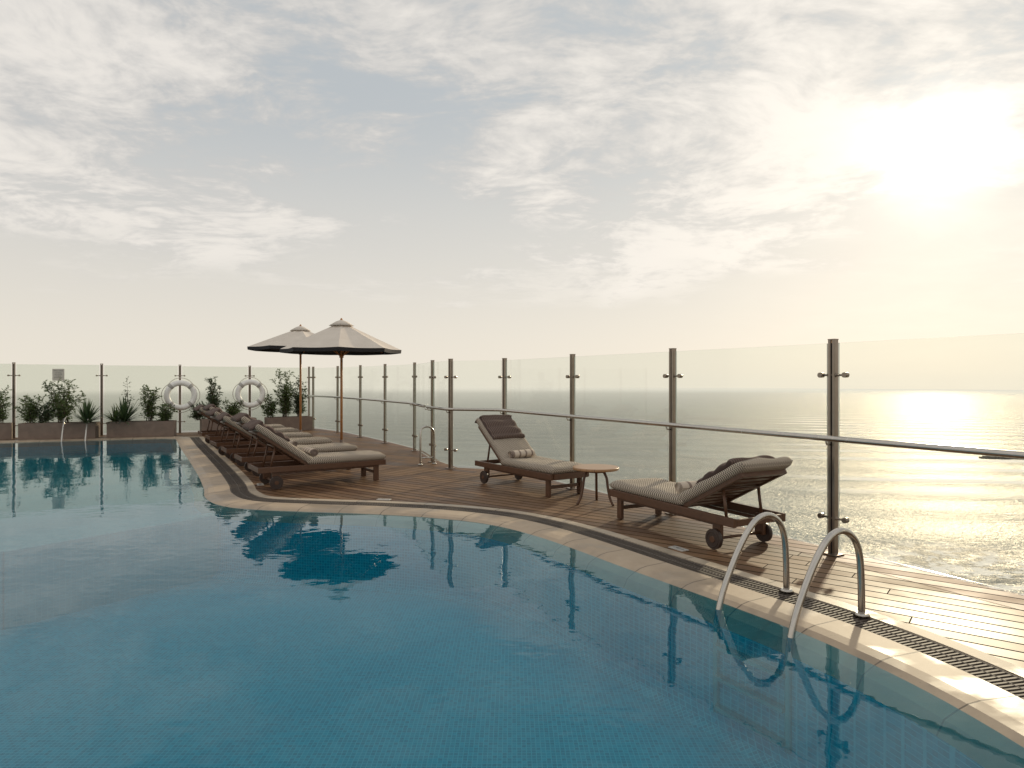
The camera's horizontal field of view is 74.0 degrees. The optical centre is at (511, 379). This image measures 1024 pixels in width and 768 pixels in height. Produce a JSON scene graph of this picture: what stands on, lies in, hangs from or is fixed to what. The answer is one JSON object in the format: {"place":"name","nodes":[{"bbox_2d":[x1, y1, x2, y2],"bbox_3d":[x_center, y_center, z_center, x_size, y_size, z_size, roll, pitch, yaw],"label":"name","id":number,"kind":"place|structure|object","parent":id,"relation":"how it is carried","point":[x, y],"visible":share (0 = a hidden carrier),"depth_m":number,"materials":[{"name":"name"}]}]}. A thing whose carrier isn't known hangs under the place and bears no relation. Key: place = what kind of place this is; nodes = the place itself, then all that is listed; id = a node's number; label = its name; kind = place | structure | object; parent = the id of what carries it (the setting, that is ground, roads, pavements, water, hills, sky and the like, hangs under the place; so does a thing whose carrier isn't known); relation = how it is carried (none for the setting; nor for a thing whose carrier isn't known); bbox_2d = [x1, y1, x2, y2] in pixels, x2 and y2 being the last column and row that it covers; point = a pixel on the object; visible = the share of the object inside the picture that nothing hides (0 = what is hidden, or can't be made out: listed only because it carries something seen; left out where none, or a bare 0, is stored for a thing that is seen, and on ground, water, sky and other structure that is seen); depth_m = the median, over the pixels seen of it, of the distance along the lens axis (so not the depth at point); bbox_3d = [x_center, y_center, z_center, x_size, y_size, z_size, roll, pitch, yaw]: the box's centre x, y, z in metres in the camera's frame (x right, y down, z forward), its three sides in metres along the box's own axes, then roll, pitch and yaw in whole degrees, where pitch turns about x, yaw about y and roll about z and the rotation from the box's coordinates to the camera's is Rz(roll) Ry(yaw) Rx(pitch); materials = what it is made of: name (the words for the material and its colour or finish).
{"place":"outdoors","nodes":[
{"label":"outdoors","id":0,"kind":"place"},
{"bbox_2d":[0,438,193,478],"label":"pool water","id":1,"kind":"structure","parent":0,"point":[27,457],"depth_m":13.50,"materials":[{"name":"blue liquid"}]},
{"bbox_2d":[0,461,983,767],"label":"swimming pool","id":2,"kind":"structure","parent":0,"point":[152,619],"depth_m":5.40,"materials":[{"name":"blue liquid"}]},
{"bbox_2d":[60,416,90,441],"bbox_3d":[-10.830,1.364,16.913,0.600,0.903,0.728,0,0,-20],"label":"pool ladder","id":3,"kind":"object","parent":2,"relation":"on","point":[65,417],"visible":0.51,"depth_m":16.75,"materials":[{"name":"silver metal"}]},
{"bbox_2d":[0,436,1023,767],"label":"pool coping","id":4,"kind":"object","parent":2,"relation":"on","point":[978,720],"visible":0.94,"depth_m":4.42,"materials":[{"name":"stone"}]},
{"bbox_2d":[713,512,870,753],"bbox_3d":[1.782,1.549,4.362,0.733,1.273,0.659,0,0,-29],"label":"pool ladder","id":5,"kind":"object","parent":2,"relation":"attached to","point":[786,676],"visible":1,"depth_m":4.24,"materials":[{"name":"silver metal"}]},
{"bbox_2d":[0,388,1023,595],"bbox_3d":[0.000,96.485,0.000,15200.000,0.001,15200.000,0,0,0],"label":"sea","id":6,"kind":"structure","parent":0,"point":[959,515],"depth_m":1036.50,"materials":[{"name":"grey liquid"}]},
{"bbox_2d":[979,456,1017,458],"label":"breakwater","id":7,"kind":"object","parent":6,"relation":"in","point":[988,457],"visible":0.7,"depth_m":823.20,"materials":[{"name":"grey stone"}]},
{"bbox_2d":[0,0,1023,389],"label":"sky","id":8,"kind":"structure","parent":0,"point":[192,185],"materials":[{"name":"white"}]},
{"bbox_2d":[11,429,1023,667],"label":"wooden deck","id":9,"kind":"structure","parent":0,"point":[988,620],"depth_m":6.30,"materials":[{"name":"brown wood"}]},
{"bbox_2d":[0,422,12,439],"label":"planter box","id":10,"kind":"object","parent":9,"relation":"on","point":[6,431],"visible":1,"depth_m":16.62,"materials":[{"name":"concrete"}]},
{"bbox_2d":[0,385,13,423],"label":"shrub","id":11,"kind":"object","parent":10,"relation":"on","point":[3,417],"visible":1,"depth_m":16.71,"materials":[{"name":"green plant"}]},
{"bbox_2d":[18,421,99,439],"bbox_3d":[-11.314,1.283,17.025,1.665,0.400,0.420,0,0,-16],"label":"planter box","id":12,"kind":"object","parent":9,"relation":"on","point":[39,430],"visible":0.96,"depth_m":16.83,"materials":[{"name":"concrete"}]},
{"bbox_2d":[14,393,46,422],"bbox_3d":[-12.026,0.737,16.987,0.726,0.779,0.682,0,0,23],"label":"shrub","id":13,"kind":"object","parent":12,"relation":"on","point":[28,411],"visible":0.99,"depth_m":16.90,"materials":[{"name":"green plant"}]},
{"bbox_2d":[32,397,57,422],"bbox_3d":[-11.685,0.781,17.066,0.654,0.692,0.574,0,0,-27],"label":"shrub","id":14,"kind":"object","parent":12,"relation":"on","point":[47,416],"visible":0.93,"depth_m":16.98,"materials":[{"name":"green plant"}]},
{"bbox_2d":[41,377,85,422],"bbox_3d":[-11.237,0.532,17.045,1.001,1.193,0.846,0,0,0],"label":"shrub","id":15,"kind":"object","parent":12,"relation":"on","point":[63,408],"visible":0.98,"depth_m":17.01,"materials":[{"name":"green plant"}]},
{"bbox_2d":[64,398,109,424],"bbox_3d":[-10.618,0.774,17.024,1.134,0.714,1.239,0,0,0],"label":"yucca plant","id":16,"kind":"object","parent":12,"relation":"in","point":[86,413],"visible":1,"depth_m":16.96,"materials":[{"name":"green plant"}]},
{"bbox_2d":[7,362,254,437],"bbox_3d":[-11.701,0.512,17.686,12.426,1.946,0.340,0,0,-26],"label":"glass fence","id":17,"kind":"object","parent":9,"relation":"on","point":[14,375],"visible":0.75,"depth_m":17.97,"materials":[{"name":"metal"}]},
{"bbox_2d":[52,369,63,380],"bbox_3d":[-11.588,-0.115,17.380,0.260,0.300,0.083,0,0,-25],"label":"pool rules sign","id":18,"kind":"object","parent":17,"relation":"attached to","point":[57,374],"visible":0.98,"depth_m":17.34,"materials":[{"name":"beige"}]},
{"bbox_2d":[161,378,199,412],"bbox_3d":[-9.030,0.434,18.537,0.958,0.958,0.347,0,0,-27],"label":"life ring","id":19,"kind":"object","parent":17,"relation":"hanging from","point":[191,386],"visible":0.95,"depth_m":18.41,"materials":[{"name":"white plastic"}]},
{"bbox_2d":[232,377,267,409],"bbox_3d":[-7.411,0.406,19.237,0.938,0.938,0.345,0,0,-27],"label":"life ring","id":20,"kind":"object","parent":17,"relation":"hanging from","point":[260,387],"visible":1,"depth_m":19.11,"materials":[{"name":"white plastic"}]},
{"bbox_2d":[107,420,176,437],"bbox_3d":[-9.579,1.283,17.625,1.543,0.400,0.420,0,0,-17],"label":"planter box","id":21,"kind":"object","parent":9,"relation":"on","point":[154,428],"visible":0.98,"depth_m":17.44,"materials":[{"name":"concrete"}]},
{"bbox_2d":[99,406,121,422],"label":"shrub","id":22,"kind":"object","parent":21,"relation":"in","point":[114,416],"visible":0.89,"depth_m":17.34,"materials":[{"name":"green plant"}]},
{"bbox_2d":[98,395,139,424],"bbox_3d":[-10.008,0.766,17.439,1.310,0.771,1.310,0,0,0],"label":"yucca plant","id":23,"kind":"object","parent":21,"relation":"in","point":[125,413],"visible":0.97,"depth_m":17.34,"materials":[{"name":"green plant"}]},
{"bbox_2d":[123,378,133,421],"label":"shrub","id":24,"kind":"object","parent":21,"relation":"in","point":[126,394],"visible":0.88,"depth_m":17.58,"materials":[{"name":"green plant"}]},
{"bbox_2d":[138,384,161,420],"bbox_3d":[-9.434,0.624,17.676,0.680,1.007,0.491,0,0,0],"label":"shrub","id":25,"kind":"object","parent":21,"relation":"on","point":[150,409],"visible":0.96,"depth_m":17.65,"materials":[{"name":"green plant"}]},
{"bbox_2d":[151,402,177,420],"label":"shrub","id":26,"kind":"object","parent":21,"relation":"on","point":[164,413],"visible":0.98,"depth_m":17.73,"materials":[{"name":"green plant"}]},
{"bbox_2d":[200,417,255,430],"bbox_3d":[-7.850,1.283,18.825,1.400,0.400,0.420,0,0,-32],"label":"planter box","id":27,"kind":"object","parent":9,"relation":"on","point":[203,424],"visible":0.27,"depth_m":18.38,"materials":[{"name":"concrete"}]},
{"bbox_2d":[187,400,205,419],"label":"shrub","id":28,"kind":"object","parent":27,"relation":"in","point":[196,415],"visible":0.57,"depth_m":18.56,"materials":[{"name":"green plant"}]},
{"bbox_2d":[204,376,222,409],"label":"shrub","id":29,"kind":"object","parent":27,"relation":"in","point":[213,399],"visible":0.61,"depth_m":18.84,"materials":[{"name":"green plant"}]},
{"bbox_2d":[221,397,243,415],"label":"shrub","id":30,"kind":"object","parent":27,"relation":"on","point":[232,410],"visible":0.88,"depth_m":18.93,"materials":[{"name":"green plant"}]},
{"bbox_2d":[193,404,284,444],"bbox_3d":[-6.323,1.025,15.789,1.937,0.914,0.650,0,0,-33],"label":"sun lounger","id":31,"kind":"object","parent":9,"relation":"on","point":[200,410],"visible":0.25,"depth_m":15.37,"materials":[{"name":"brown wood"}]},
{"bbox_2d":[202,404,298,448],"bbox_3d":[-5.623,1.001,14.670,1.891,0.962,0.650,0,0,-32],"label":"sun lounger","id":32,"kind":"object","parent":9,"relation":"on","point":[215,436],"visible":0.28,"depth_m":14.27,"materials":[{"name":"brown wood"}]},
{"bbox_2d":[205,408,312,457],"bbox_3d":[-4.952,1.016,13.356,1.921,0.933,0.650,0,0,-34],"label":"sun lounger","id":33,"kind":"object","parent":9,"relation":"on","point":[212,413],"visible":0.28,"depth_m":13.08,"materials":[{"name":"brown wood"}]},
{"bbox_2d":[214,412,331,465],"bbox_3d":[-4.261,1.025,12.196,1.937,0.914,0.650,0,0,-31],"label":"sun lounger","id":34,"kind":"object","parent":9,"relation":"on","point":[224,418],"visible":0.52,"depth_m":11.80,"materials":[{"name":"brown wood"}]},
{"bbox_2d":[247,324,313,431],"bbox_3d":[-4.820,0.117,15.500,2.115,2.735,2.115,0,0,39],"label":"patio umbrella","id":35,"kind":"object","parent":9,"relation":"on","point":[293,335],"visible":0.48,"depth_m":15.13,"materials":[{"name":"fabric"}]},
{"bbox_2d":[264,416,311,430],"bbox_3d":[-6.450,1.283,19.625,1.250,0.400,0.420,0,0,-33],"label":"planter box","id":36,"kind":"object","parent":9,"relation":"on","point":[291,421],"visible":0.79,"depth_m":19.48,"materials":[{"name":"concrete"}]},
{"bbox_2d":[260,394,279,417],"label":"shrub","id":37,"kind":"object","parent":36,"relation":"on","point":[271,408],"visible":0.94,"depth_m":19.43,"materials":[{"name":"green plant"}]},
{"bbox_2d":[272,369,297,416],"bbox_3d":[-6.539,0.403,19.581,0.767,1.447,0.776,0,0,29],"label":"shrub","id":38,"kind":"object","parent":36,"relation":"on","point":[285,402],"visible":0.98,"depth_m":19.52,"materials":[{"name":"green plant"}]},
{"bbox_2d":[289,374,308,416],"bbox_3d":[-6.131,0.483,19.721,0.582,1.286,0.729,0,0,0],"label":"shrub","id":39,"kind":"object","parent":36,"relation":"on","point":[296,402],"visible":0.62,"depth_m":19.60,"materials":[{"name":"green plant"}]},
{"bbox_2d":[230,412,357,475],"bbox_3d":[-3.501,1.001,10.978,1.891,0.962,0.650,0,0,-32],"label":"sun lounger","id":40,"kind":"object","parent":9,"relation":"on","point":[240,419],"visible":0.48,"depth_m":10.79,"materials":[{"name":"brown wood"}]},
{"bbox_2d":[242,419,385,488],"bbox_3d":[-2.815,1.016,9.742,1.921,0.933,0.650,0,0,-33],"label":"sun lounger","id":41,"kind":"object","parent":9,"relation":"on","point":[306,459],"visible":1,"depth_m":9.51,"materials":[{"name":"beige fabric"}]},
{"bbox_2d":[279,318,400,442],"bbox_3d":[-3.260,0.158,13.000,2.096,2.655,2.096,0,0,-34],"label":"patio umbrella","id":42,"kind":"object","parent":9,"relation":"on","point":[341,337],"visible":0.92,"depth_m":12.59,"materials":[{"name":"fabric"}]},
{"bbox_2d":[307,362,429,456],"bbox_3d":[-3.627,0.552,16.575,0.530,1.866,9.769,0,0,-30],"label":"glass fence","id":43,"kind":"object","parent":9,"relation":"on","point":[360,377],"visible":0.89,"depth_m":17.38,"materials":[{"name":"metal"}]},
{"bbox_2d":[306,395,429,409],"bbox_3d":[-3.700,0.516,16.581,0.533,0.093,9.425,0,0,-30],"label":"handrail","id":44,"kind":"object","parent":43,"relation":"attached to","point":[392,401],"visible":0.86,"depth_m":16.05,"materials":[{"name":"silver metal"}]},
{"bbox_2d":[418,426,436,464],"bbox_3d":[-1.470,1.145,11.825,0.346,0.679,0.080,0,0,-34],"label":"grab rail","id":45,"kind":"object","parent":9,"relation":"on","point":[420,447],"visible":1,"depth_m":11.78,"materials":[{"name":"silver metal"}]},
{"bbox_2d":[0,436,1023,678],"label":"stone edging","id":46,"kind":"object","parent":9,"relation":"on","point":[1011,668],"visible":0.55,"depth_m":5.19,"materials":[{"name":"beige stone"}]},
{"bbox_2d":[475,414,588,497],"bbox_3d":[0.210,1.001,9.342,0.650,0.962,1.891,0,0,-35],"label":"sun lounger","id":47,"kind":"object","parent":9,"relation":"on","point":[512,449],"visible":0.94,"depth_m":9.40,"materials":[{"name":"beige fabric"}]},
{"bbox_2d":[573,464,618,505],"bbox_3d":[1.000,1.267,8.120,0.550,0.446,0.550,0,0,-29],"label":"side table","id":48,"kind":"object","parent":9,"relation":"on","point":[596,469],"visible":0.99,"depth_m":8.04,"materials":[{"name":"brown wood"}]},
{"bbox_2d":[190,437,1023,699],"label":"drain grating","id":49,"kind":"object","parent":9,"relation":"in","point":[1003,680],"visible":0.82,"depth_m":4.87,"materials":[{"name":"plastic"}]},
{"bbox_2d":[668,546,688,551],"bbox_3d":[1.456,1.480,5.945,0.085,0.010,0.170,0,0,-30],"label":"depth marker","id":50,"kind":"object","parent":9,"relation":"on","point":[681,549],"visible":1,"depth_m":5.93,"materials":[{"name":"grey tile"}]},
{"bbox_2d":[609,455,792,548],"bbox_3d":[1.746,1.075,6.626,0.650,0.815,1.910,0,0,-27],"label":"sun lounger","id":51,"kind":"object","parent":9,"relation":"on","point":[722,486],"visible":0.99,"depth_m":6.14,"materials":[{"name":"beige fabric"}]},
{"bbox_2d":[428,333,1023,593],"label":"glass fence","id":52,"kind":"object","parent":9,"relation":"on","point":[832,516],"visible":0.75,"depth_m":7.44,"materials":[{"name":"metal"}]},
{"bbox_2d":[426,406,1023,458],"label":"handrail","id":53,"kind":"object","parent":52,"relation":"attached to","point":[955,449],"visible":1,"depth_m":5.96,"materials":[{"name":"silver metal"}]}
]}

